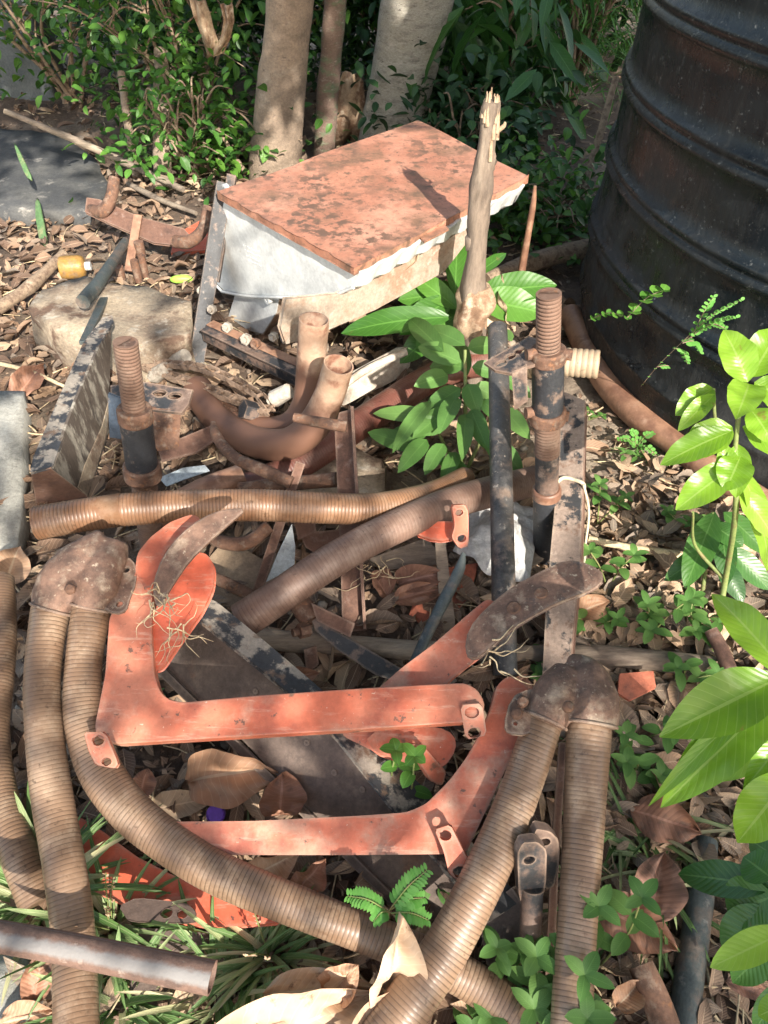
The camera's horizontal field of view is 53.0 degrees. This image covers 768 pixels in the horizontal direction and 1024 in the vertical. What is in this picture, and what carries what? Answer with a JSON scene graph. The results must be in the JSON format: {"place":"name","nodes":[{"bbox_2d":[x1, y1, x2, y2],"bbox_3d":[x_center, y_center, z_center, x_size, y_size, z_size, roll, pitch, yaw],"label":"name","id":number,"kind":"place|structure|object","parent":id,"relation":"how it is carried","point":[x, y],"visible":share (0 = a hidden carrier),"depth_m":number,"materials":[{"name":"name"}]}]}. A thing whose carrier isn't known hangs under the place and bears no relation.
{"place":"outdoors","nodes":[
{"label":"outdoors","id":0,"kind":"place"},
{"bbox_2d":[291,597,400,678],"bbox_3d":[-0.057,0.195,1.122,0.194,0.078,0.065,23,49,21],"label":"flat steel bar","id":1,"kind":"object","parent":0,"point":[329,626],"visible":0.91,"depth_m":1.13,"materials":[{"name":"metal"}]},
{"bbox_2d":[0,0,767,1023],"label":"ground","id":2,"kind":"structure","parent":0,"point":[578,386],"depth_m":1.80,"materials":[{"name":"brown soil"}]},
{"bbox_2d":[0,391,31,550],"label":"concrete block","id":3,"kind":"object","parent":2,"relation":"on","point":[15,429],"depth_m":1.44,"materials":[{"name":"concrete"}]},
{"bbox_2d":[0,0,64,100],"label":"boundary wall","id":4,"kind":"structure","parent":2,"relation":"on","point":[26,85],"depth_m":3.01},
{"bbox_2d":[0,129,107,226],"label":"stone slab","id":5,"kind":"object","parent":2,"relation":"on","point":[60,178],"depth_m":2.41,"materials":[{"name":"stone"}]},
{"bbox_2d":[30,315,113,505],"bbox_3d":[-0.616,-0.135,1.524,0.153,0.293,0.485,0,45,0],"label":"angle iron","id":6,"kind":"object","parent":2,"relation":"on","point":[67,456],"visible":0.96,"depth_m":1.40,"materials":[{"name":"black paint"}]},
{"bbox_2d":[0,783,170,1005],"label":"grass tuft","id":7,"kind":"object","parent":2,"relation":"on","point":[91,857],"visible":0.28,"depth_m":0.91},
{"bbox_2d":[0,0,173,107],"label":"leafy bush","id":8,"kind":"object","parent":2,"relation":"on","point":[49,72],"visible":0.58,"depth_m":2.84,"materials":[{"name":"green plant"}]},
{"bbox_2d":[3,108,184,191],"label":"dead branch","id":9,"kind":"object","parent":2,"relation":"on","point":[82,143],"visible":0.93,"depth_m":2.39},
{"bbox_2d":[0,814,208,1021],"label":"grass tuft","id":10,"kind":"object","parent":2,"relation":"on","point":[104,905],"visible":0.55,"depth_m":0.89,"materials":[{"name":"green plant"}]},
{"bbox_2d":[28,276,194,385],"bbox_3d":[-0.608,-0.411,1.765,0.443,0.137,0.241,15,47,14],"label":"stone block","id":11,"kind":"object","parent":2,"relation":"on","point":[158,325],"depth_m":1.71,"materials":[{"name":"stone"}]},
{"bbox_2d":[75,237,128,308],"bbox_3d":[-0.663,-0.587,1.852,0.039,0.092,0.428,-2,45,-2],"label":"iron pipe","id":12,"kind":"object","parent":11,"relation":"on","point":[88,294],"visible":1,"depth_m":1.76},
{"bbox_2d":[1,0,318,163],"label":"leafy bush","id":13,"kind":"object","parent":2,"relation":"on","point":[176,40],"visible":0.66,"depth_m":2.45,"materials":[{"name":"green plant"}]},
{"bbox_2d":[152,46,171,190],"bbox_3d":[-0.708,-1.243,2.448,0.058,0.339,0.377,-2,45,-2],"label":"wooden post","id":14,"kind":"object","parent":2,"relation":"on","point":[165,145],"visible":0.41,"depth_m":2.43,"materials":[{"name":"beige wood"}]},
{"bbox_2d":[61,22,276,184],"bbox_3d":[-0.640,-1.260,2.355,0.681,0.479,0.574,0,45,0],"label":"leafy bush","id":15,"kind":"object","parent":2,"relation":"on","point":[192,129],"visible":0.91,"depth_m":2.35,"materials":[{"name":"green plant"}]},
{"bbox_2d":[189,0,234,57],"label":"branch","id":16,"kind":"object","parent":15,"relation":"on","point":[202,15],"visible":0.98,"depth_m":2.28,"materials":[{"name":"brown plant"}]},
{"bbox_2d":[62,52,349,204],"bbox_3d":[-0.550,-1.248,2.450,0.874,0.334,0.780,0,45,0],"label":"ground bush","id":17,"kind":"object","parent":2,"relation":"on","point":[228,159],"visible":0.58,"depth_m":2.41,"materials":[{"name":"green plant"}]},
{"bbox_2d":[115,879,319,1023],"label":"grass tuft","id":18,"kind":"object","parent":2,"relation":"on","point":[181,934],"visible":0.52,"depth_m":0.86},
{"bbox_2d":[192,173,296,385],"bbox_3d":[-0.333,-0.450,1.627,0.221,0.350,0.466,-17,48,-17],"label":"hopper stand","id":19,"kind":"object","parent":2,"relation":"on","point":[246,347],"visible":0.84,"depth_m":1.66,"materials":[{"name":"black paint"}]},
{"bbox_2d":[50,0,451,90],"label":"leafy bush","id":20,"kind":"object","parent":2,"relation":"on","point":[363,33],"visible":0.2,"depth_m":2.95,"materials":[{"name":"green plant"}]},
{"bbox_2d":[169,864,343,1023],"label":"grass tuft","id":21,"kind":"object","parent":2,"relation":"on","point":[234,974],"visible":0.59,"depth_m":0.87,"materials":[{"name":"green plant"}]},
{"bbox_2d":[248,0,313,179],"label":"tree","id":22,"kind":"object","parent":2,"relation":"on","point":[282,76],"visible":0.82,"depth_m":2.27,"materials":[{"name":"beige plant"}]},
{"bbox_2d":[313,0,346,156],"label":"tree","id":23,"kind":"object","parent":2,"relation":"on","point":[332,37],"visible":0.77,"depth_m":2.38,"materials":[{"name":"brown plant"}]},
{"bbox_2d":[158,600,519,955],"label":"steel beam","id":24,"kind":"structure","parent":2,"relation":"on","point":[338,775],"depth_m":0.99,"materials":[{"name":"metal"}]},
{"bbox_2d":[177,677,528,879],"bbox_3d":[-0.009,0.348,0.877,0.461,0.091,0.189,-15,47,-15],"label":"orange bracket","id":25,"kind":"object","parent":24,"relation":"attached to","point":[446,819],"visible":0.82,"depth_m":0.89,"materials":[{"name":"metal"}]},
{"bbox_2d":[343,560,602,784],"bbox_3d":[0.114,0.186,0.986,0.347,0.161,0.134,-34,54,-29],"label":"orange shank","id":26,"kind":"object","parent":24,"relation":"on","point":[448,656],"visible":0.85,"depth_m":0.98,"materials":[{"name":"paint"}]},
{"bbox_2d":[296,448,385,493],"bbox_3d":[-0.085,-0.056,1.464,0.180,0.064,0.168,0,45,0],"label":"stone block","id":27,"kind":"object","parent":2,"relation":"on","point":[371,470],"depth_m":1.44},
{"bbox_2d":[335,71,364,145],"bbox_3d":[-0.123,-1.377,2.626,0.105,0.235,0.071,26,50,23],"label":"dry bark","id":28,"kind":"object","parent":2,"relation":"on","point":[349,116],"visible":0.72,"depth_m":2.61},
{"bbox_2d":[219,0,490,87],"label":"leafy bush","id":29,"kind":"object","parent":2,"relation":"on","point":[363,14],"visible":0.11,"depth_m":3.01,"materials":[{"name":"green plant"}]},
{"bbox_2d":[216,120,528,343],"bbox_3d":[-0.080,-0.573,1.783,0.586,0.388,0.788,33,53,28],"label":"seed hopper","id":30,"kind":"object","parent":2,"relation":"on","point":[338,236],"visible":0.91,"depth_m":1.59,"materials":[{"name":"white metal"}]},
{"bbox_2d":[341,347,409,406],"bbox_3d":[-0.015,-0.289,1.624,0.196,0.103,0.042,-23,49,-21],"label":"shaft guard","id":31,"kind":"object","parent":2,"relation":"on","point":[378,372],"visible":0.8,"depth_m":1.63,"materials":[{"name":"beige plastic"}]},
{"bbox_2d":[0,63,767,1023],"bbox_3d":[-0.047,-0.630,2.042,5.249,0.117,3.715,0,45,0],"label":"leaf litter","id":32,"kind":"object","parent":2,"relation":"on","point":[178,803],"visible":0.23,"depth_m":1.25,"materials":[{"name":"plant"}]},
{"bbox_2d":[0,571,45,913],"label":"brown hose","id":33,"kind":"object","parent":32,"relation":"on","point":[20,864],"visible":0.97,"depth_m":0.95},
{"bbox_2d":[0,250,67,314],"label":"branch","id":34,"kind":"object","parent":32,"relation":"on","point":[32,284],"visible":0.91,"depth_m":1.93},
{"bbox_2d":[0,919,217,995],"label":"iron pipe","id":35,"kind":"object","parent":32,"relation":"on","point":[189,973],"visible":1,"depth_m":0.75,"materials":[{"name":"brown metal"}]},
{"bbox_2d":[23,921,198,1023],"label":"grass tuft","id":36,"kind":"object","parent":32,"relation":"on","point":[165,1018],"visible":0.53,"depth_m":0.84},
{"bbox_2d":[112,336,162,548],"bbox_3d":[-0.380,-0.081,1.198,0.082,0.416,0.061,0,45,0],"label":"threaded rod","id":37,"kind":"object","parent":32,"relation":"on","point":[142,468],"visible":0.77,"depth_m":1.14,"materials":[{"name":"metal"}]},
{"bbox_2d":[85,175,211,271],"bbox_3d":[-0.624,-0.734,1.997,0.429,0.184,0.161,20,48,19],"label":"hooked bar","id":38,"kind":"object","parent":32,"relation":"on","point":[106,210],"visible":0.98,"depth_m":2.02,"materials":[{"name":"red metal"}]},
{"bbox_2d":[78,816,279,928],"bbox_3d":[-0.268,0.451,0.912,0.304,0.034,0.082,16,47,16],"label":"orange plate","id":39,"kind":"object","parent":32,"relation":"on","point":[138,907],"visible":0.66,"depth_m":0.90,"materials":[{"name":"paint"}]},
{"bbox_2d":[130,927,230,1007],"bbox_3d":[-0.229,0.519,0.871,0.115,0.035,0.084,0,45,0],"label":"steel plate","id":40,"kind":"object","parent":32,"relation":"on","point":[177,947],"visible":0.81,"depth_m":0.88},
{"bbox_2d":[158,426,213,461],"bbox_3d":[-0.369,-0.127,1.458,0.113,0.039,0.040,-17,47,-16],"label":"rusty strip","id":41,"kind":"object","parent":32,"relation":"on","point":[196,442],"visible":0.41,"depth_m":1.46,"materials":[{"name":"red metal"}]},
{"bbox_2d":[108,382,193,450],"bbox_3d":[-0.420,-0.179,1.398,0.154,0.111,0.082,0,45,0],"label":"clamp bracket","id":42,"kind":"object","parent":41,"relation":"on","point":[168,412],"visible":0.84,"depth_m":1.38,"materials":[{"name":"metal"}]},
{"bbox_2d":[162,465,245,526],"bbox_3d":[-0.330,-0.025,1.371,0.182,0.069,0.055,-25,50,-23],"label":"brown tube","id":43,"kind":"object","parent":32,"relation":"on","point":[229,477],"visible":0.32,"depth_m":1.36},
{"bbox_2d":[185,748,278,808],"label":"dry leaf","id":44,"kind":"object","parent":32,"relation":"on","point":[219,779],"visible":0.98,"depth_m":1.00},
{"bbox_2d":[209,548,273,606],"bbox_3d":[-0.243,0.111,1.271,0.129,0.026,0.111,23,49,21],"label":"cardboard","id":45,"kind":"object","parent":32,"relation":"on","point":[244,566],"visible":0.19,"depth_m":1.28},
{"bbox_2d":[184,354,353,460],"bbox_3d":[-0.250,-0.219,1.423,0.430,0.257,0.127,28,51,25],"label":"brown tube","id":46,"kind":"object","parent":32,"relation":"on","point":[294,440],"visible":0.85,"depth_m":1.38,"materials":[{"name":"metal"}]},
{"bbox_2d":[141,359,275,416],"bbox_3d":[-0.361,-0.266,1.556,0.368,0.066,0.039,26,50,23],"label":"roller chain","id":47,"kind":"object","parent":46,"relation":"attached to","point":[215,391],"visible":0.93,"depth_m":1.53,"materials":[{"name":"metal"}]},
{"bbox_2d":[228,312,328,428],"bbox_3d":[-0.223,-0.237,1.437,0.250,0.274,0.099,6,45,6],"label":"brown tube","id":48,"kind":"object","parent":32,"relation":"on","point":[313,328],"visible":0.56,"depth_m":1.38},
{"bbox_2d":[23,530,539,1023],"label":"hose","id":49,"kind":"object","parent":32,"relation":"on","point":[85,584],"visible":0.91,"depth_m":0.88,"materials":[{"name":"plastic"}]},
{"bbox_2d":[84,572,485,767],"bbox_3d":[-0.111,0.186,0.948,0.468,0.095,0.260,0,45,0],"label":"orange bracket","id":50,"kind":"object","parent":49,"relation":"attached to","point":[137,707],"visible":0.94,"depth_m":0.92,"materials":[{"name":"metal"}]},
{"bbox_2d":[136,508,242,672],"bbox_3d":[-0.274,0.085,0.992,0.111,0.126,0.202,19,48,18],"label":"orange shank","id":51,"kind":"object","parent":50,"relation":"attached to","point":[172,561],"visible":0.93,"depth_m":0.98,"materials":[{"name":"paint"}]},
{"bbox_2d":[259,771,306,816],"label":"dry leaf","id":52,"kind":"object","parent":32,"relation":"on","point":[284,793],"visible":1,"depth_m":0.98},
{"bbox_2d":[216,989,382,1023],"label":"dry leaf","id":53,"kind":"object","parent":32,"relation":"on","point":[300,1008],"visible":0.81,"depth_m":0.79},
{"bbox_2d":[238,406,366,631],"bbox_3d":[-0.140,0.011,1.227,0.205,0.223,0.316,-3,45,-3],"label":"rusty bracket","id":54,"kind":"object","parent":32,"relation":"on","point":[343,478],"visible":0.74,"depth_m":1.25,"materials":[{"name":"red metal"}]},
{"bbox_2d":[29,467,474,539],"bbox_3d":[-0.163,0.002,1.197,0.697,0.161,0.129,-13,46,-13],"label":"brown hose","id":55,"kind":"object","parent":54,"relation":"on","point":[56,519],"visible":0.78,"depth_m":1.13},
{"bbox_2d":[209,421,304,597],"bbox_3d":[-0.220,0.002,1.277,0.178,0.147,0.316,0,45,0],"label":"rusty bracket","id":56,"kind":"object","parent":54,"relation":"on","point":[258,535],"visible":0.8,"depth_m":1.25,"materials":[{"name":"red metal"}]},
{"bbox_2d":[263,967,372,1015],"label":"dry leaf","id":57,"kind":"object","parent":32,"relation":"on","point":[299,980],"visible":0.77,"depth_m":0.82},
{"bbox_2d":[231,465,534,633],"bbox_3d":[0.039,0.036,1.226,0.613,0.147,0.071,-27,51,-24],"label":"brown hose","id":58,"kind":"object","parent":32,"relation":"on","point":[256,611],"visible":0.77,"depth_m":1.13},
{"bbox_2d":[417,504,468,548],"bbox_3d":[0.089,0.020,1.169,0.080,0.072,0.052,0,45,0],"label":"orange clip","id":59,"kind":"object","parent":58,"relation":"attached to","point":[445,531],"visible":0.97,"depth_m":1.17,"materials":[{"name":"paint"}]},
{"bbox_2d":[244,347,522,480],"bbox_3d":[-0.007,-0.192,1.541,0.772,0.090,0.139,-25,50,-23],"label":"brown hose","id":60,"kind":"object","parent":32,"relation":"on","point":[401,391],"visible":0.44,"depth_m":1.51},
{"bbox_2d":[522,348,600,378],"bbox_3d":[0.352,-0.296,1.548,0.157,0.085,0.060,13,46,13],"label":"pale hose end","id":61,"kind":"object","parent":60,"relation":"on","point":[583,363],"visible":0.48,"depth_m":1.51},
{"bbox_2d":[344,863,432,927],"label":"fern weed","id":62,"kind":"object","parent":32,"relation":"on","point":[401,902],"visible":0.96,"depth_m":0.80,"materials":[{"name":"green plant"}]},
{"bbox_2d":[369,912,427,1008],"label":"dry leaf","id":63,"kind":"object","parent":32,"relation":"on","point":[403,954],"visible":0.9,"depth_m":0.78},
{"bbox_2d":[369,539,436,570],"bbox_3d":[0.031,0.071,1.278,0.114,0.034,0.048,-4,45,-4],"label":"wooden board","id":64,"kind":"object","parent":32,"relation":"on","point":[422,551],"visible":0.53,"depth_m":1.27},
{"bbox_2d":[379,738,432,798],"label":"herb","id":65,"kind":"object","parent":32,"relation":"on","point":[395,748],"visible":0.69,"depth_m":0.93,"materials":[{"name":"green plant"}]},
{"bbox_2d":[408,552,465,662],"bbox_3d":[0.076,0.148,1.107,0.021,0.120,0.160,24,50,22],"label":"metal bar","id":66,"kind":"object","parent":32,"relation":"on","point":[442,603],"visible":0.81,"depth_m":1.11,"materials":[{"name":"metal"}]},
{"bbox_2d":[368,317,530,476],"bbox_3d":[0.138,-0.197,1.468,0.302,0.209,0.396,12,46,12],"label":"green seedling","id":67,"kind":"object","parent":32,"relation":"on","point":[445,349],"visible":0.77,"depth_m":1.42,"materials":[{"name":"green plant"}]},
{"bbox_2d":[257,628,717,673],"bbox_3d":[0.127,0.212,1.173,0.780,0.051,0.051,3,45,3],"label":"wooden pole","id":68,"kind":"object","parent":32,"relation":"on","point":[603,655],"visible":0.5,"depth_m":1.16,"materials":[{"name":"wood"}]},
{"bbox_2d":[363,654,619,1023],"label":"hose","id":69,"kind":"object","parent":32,"relation":"on","point":[575,697],"visible":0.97,"depth_m":0.84,"materials":[{"name":"plastic"}]},
{"bbox_2d":[453,502,534,581],"bbox_3d":[0.193,0.026,1.306,0.133,0.071,0.193,10,46,10],"label":"plastic bag","id":70,"kind":"object","parent":32,"relation":"on","point":[478,549],"visible":0.45,"depth_m":1.27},
{"bbox_2d":[481,887,520,978],"bbox_3d":[0.134,0.481,0.880,0.051,0.049,0.087,0,45,0],"label":"rusty plate","id":71,"kind":"object","parent":32,"relation":"on","point":[505,925],"visible":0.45,"depth_m":0.88,"materials":[{"name":"brown metal"}]},
{"bbox_2d":[488,321,517,676],"bbox_3d":[0.189,-0.043,1.252,0.038,0.263,0.589,2,45,2],"label":"black bar","id":72,"kind":"object","parent":32,"relation":"on","point":[503,581],"visible":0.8,"depth_m":1.21,"materials":[{"name":"metal"}]},
{"bbox_2d":[479,925,545,986],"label":"herb","id":73,"kind":"object","parent":32,"relation":"on","point":[508,953],"visible":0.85,"depth_m":0.82,"materials":[{"name":"green plant"}]},
{"bbox_2d":[514,821,558,989],"bbox_3d":[0.168,0.442,0.848,0.055,0.172,0.146,0,45,0],"label":"clevis post","id":74,"kind":"object","parent":32,"relation":"on","point":[536,854],"visible":0.73,"depth_m":0.84,"materials":[{"name":"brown metal"}]},
{"bbox_2d":[545,742,565,974],"bbox_3d":[0.202,0.416,0.910,0.011,0.131,0.251,6,45,6],"label":"flat bar","id":75,"kind":"object","parent":32,"relation":"on","point":[556,828],"visible":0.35,"depth_m":0.92,"materials":[{"name":"brown metal"}]},
{"bbox_2d":[510,932,616,1023],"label":"herb","id":76,"kind":"object","parent":32,"relation":"on","point":[534,1000],"visible":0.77,"depth_m":0.80,"materials":[{"name":"green plant"}]},
{"bbox_2d":[542,392,586,674],"bbox_3d":[0.291,0.033,1.214,0.056,0.209,0.464,7,45,7],"label":"channel bar","id":77,"kind":"object","parent":32,"relation":"on","point":[567,542],"visible":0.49,"depth_m":1.20,"materials":[{"name":"brown paint"}]},
{"bbox_2d":[583,542,649,584],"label":"herb","id":78,"kind":"object","parent":32,"relation":"on","point":[634,552],"visible":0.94,"depth_m":1.25,"materials":[{"name":"green plant"}]},
{"bbox_2d":[600,891,677,953],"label":"dry leaf","id":79,"kind":"object","parent":32,"relation":"on","point":[642,942],"visible":0.52,"depth_m":0.89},
{"bbox_2d":[629,961,679,1023],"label":"iron pipe","id":80,"kind":"object","parent":32,"relation":"on","point":[658,1007],"visible":1,"depth_m":0.82,"materials":[{"name":"metal"}]},
{"bbox_2d":[630,849,688,922],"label":"dry leaf","id":81,"kind":"object","parent":32,"relation":"on","point":[670,896],"visible":0.69,"depth_m":0.90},
{"bbox_2d":[630,794,701,842],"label":"dry leaf","id":82,"kind":"object","parent":32,"relation":"on","point":[655,821],"visible":0.94,"depth_m":0.97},
{"bbox_2d":[633,588,701,643],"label":"herb","id":83,"kind":"object","parent":32,"relation":"on","point":[656,614],"visible":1,"depth_m":1.18,"materials":[{"name":"green plant"}]},
{"bbox_2d":[662,651,723,691],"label":"herb","id":84,"kind":"object","parent":32,"relation":"on","point":[676,665],"visible":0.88,"depth_m":1.13,"materials":[{"name":"green plant"}]},
{"bbox_2d":[679,586,722,646],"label":"herb","id":85,"kind":"object","parent":32,"relation":"on","point":[697,618],"visible":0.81,"depth_m":1.18,"materials":[{"name":"green plant"}]},
{"bbox_2d":[0,73,767,1023],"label":"twig litter","id":86,"kind":"object","parent":2,"relation":"on","point":[610,1005],"visible":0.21,"depth_m":1.18,"materials":[{"name":"wood"}]},
{"bbox_2d":[358,0,453,140],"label":"tree","id":87,"kind":"object","parent":2,"relation":"on","point":[404,27],"visible":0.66,"depth_m":2.39,"materials":[{"name":"grey plant"}]},
{"bbox_2d":[341,246,556,363],"bbox_3d":[0.155,-0.420,1.662,0.414,0.246,0.281,-33,54,-29],"label":"mango sapling","id":88,"kind":"object","parent":2,"relation":"on","point":[432,301],"visible":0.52,"depth_m":1.63,"materials":[{"name":"green plant"}]},
{"bbox_2d":[338,8,606,170],"bbox_3d":[0.249,-1.355,2.451,0.916,0.523,0.768,0,45,0],"label":"ground bush","id":89,"kind":"object","parent":2,"relation":"on","point":[452,110],"visible":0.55,"depth_m":2.42,"materials":[{"name":"green plant"}]},
{"bbox_2d":[453,87,505,383],"bbox_3d":[0.184,-0.493,1.491,0.084,0.597,0.080,0,45,0],"label":"broken branch","id":90,"kind":"object","parent":2,"relation":"on","point":[475,300],"visible":0.89,"depth_m":1.45,"materials":[{"name":"brown wood"}]},
{"bbox_2d":[374,0,609,154],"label":"long leaved bush","id":91,"kind":"object","parent":2,"relation":"on","point":[523,29],"visible":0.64,"depth_m":2.45,"materials":[{"name":"green plant"}]},
{"bbox_2d":[457,86,611,273],"bbox_3d":[0.428,-0.927,2.141,0.786,0.322,0.706,-26,51,-24],"label":"ground bush","id":92,"kind":"object","parent":2,"relation":"on","point":[558,211],"visible":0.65,"depth_m":2.14,"materials":[{"name":"green plant"}]},
{"bbox_2d":[486,239,588,281],"bbox_3d":[0.413,-0.659,2.031,0.376,0.055,0.073,-22,49,-20],"label":"log","id":93,"kind":"object","parent":2,"relation":"on","point":[548,257],"visible":0.58,"depth_m":2.03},
{"bbox_2d":[524,287,572,564],"bbox_3d":[0.246,-0.102,1.158,0.109,0.498,0.055,0,45,0],"label":"threaded rod","id":94,"kind":"object","parent":2,"relation":"on","point":[548,354],"visible":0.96,"depth_m":1.09,"materials":[{"name":"metal"}]},
{"bbox_2d":[484,336,535,409],"bbox_3d":[0.189,-0.191,1.075,0.081,0.075,0.064,-21,49,-20],"label":"hanger bracket","id":95,"kind":"object","parent":94,"relation":"attached to","point":[517,366],"visible":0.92,"depth_m":1.06,"materials":[{"name":"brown metal"}]},
{"bbox_2d":[530,0,642,120],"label":"wispy bush","id":96,"kind":"object","parent":2,"relation":"on","point":[575,13],"visible":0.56,"depth_m":2.80,"materials":[{"name":"green plant"}]},
{"bbox_2d":[579,875,660,965],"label":"herb","id":97,"kind":"object","parent":2,"relation":"on","point":[606,902],"visible":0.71,"depth_m":0.82,"materials":[{"name":"green plant"}]},
{"bbox_2d":[610,744,671,789],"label":"herb","id":98,"kind":"object","parent":2,"relation":"on","point":[628,759],"visible":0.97,"depth_m":1.02,"materials":[{"name":"green plant"}]},
{"bbox_2d":[558,770,732,979],"bbox_3d":[0.348,0.439,0.965,0.321,0.084,0.279,0,45,0],"label":"grass tuft","id":99,"kind":"object","parent":2,"relation":"on","point":[615,841],"visible":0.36,"depth_m":0.96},
{"bbox_2d":[559,737,734,912],"bbox_3d":[0.327,0.393,0.999,0.272,0.071,0.259,0,45,0],"label":"grass tuft","id":100,"kind":"object","parent":2,"relation":"on","point":[622,862],"visible":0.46,"depth_m":0.96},
{"bbox_2d":[561,304,767,508],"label":"brown hose","id":101,"kind":"object","parent":2,"relation":"on","point":[627,407],"visible":0.52,"depth_m":1.57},
{"bbox_2d":[579,0,767,488],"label":"barrel","id":102,"kind":"object","parent":2,"relation":"on","point":[679,206],"visible":0.91,"depth_m":1.31,"materials":[{"name":"black metal"}]},
{"bbox_2d":[641,294,744,385],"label":"fern weed","id":103,"kind":"object","parent":2,"relation":"on","point":[700,328],"visible":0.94,"depth_m":1.23,"materials":[{"name":"green plant"}]},
{"bbox_2d":[670,835,717,1023],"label":"iron pipe","id":104,"kind":"object","parent":2,"relation":"on","point":[687,985],"visible":0.65,"depth_m":0.88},
{"bbox_2d":[649,594,767,842],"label":"mango sapling","id":105,"kind":"object","parent":2,"relation":"on","point":[720,719],"visible":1,"depth_m":0.69,"materials":[{"name":"green plant"}]},
{"bbox_2d":[660,329,767,651],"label":"mango sapling","id":106,"kind":"object","parent":2,"relation":"on","point":[744,359],"visible":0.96,"depth_m":1.00,"materials":[{"name":"green plant"}]},
{"bbox_2d":[664,512,767,601],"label":"mango sapling","id":107,"kind":"object","parent":2,"relation":"on","point":[689,566],"visible":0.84,"depth_m":1.24,"materials":[{"name":"green plant"}]},
{"bbox_2d":[678,840,767,1023],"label":"mango sapling","id":108,"kind":"object","parent":2,"relation":"on","point":[742,889],"visible":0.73,"depth_m":0.81,"materials":[{"name":"green plant"}]},
{"bbox_2d":[710,925,767,1021],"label":"mango sapling","id":109,"kind":"object","parent":2,"relation":"on","point":[747,948],"visible":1,"depth_m":0.69,"materials":[{"name":"green plant"}]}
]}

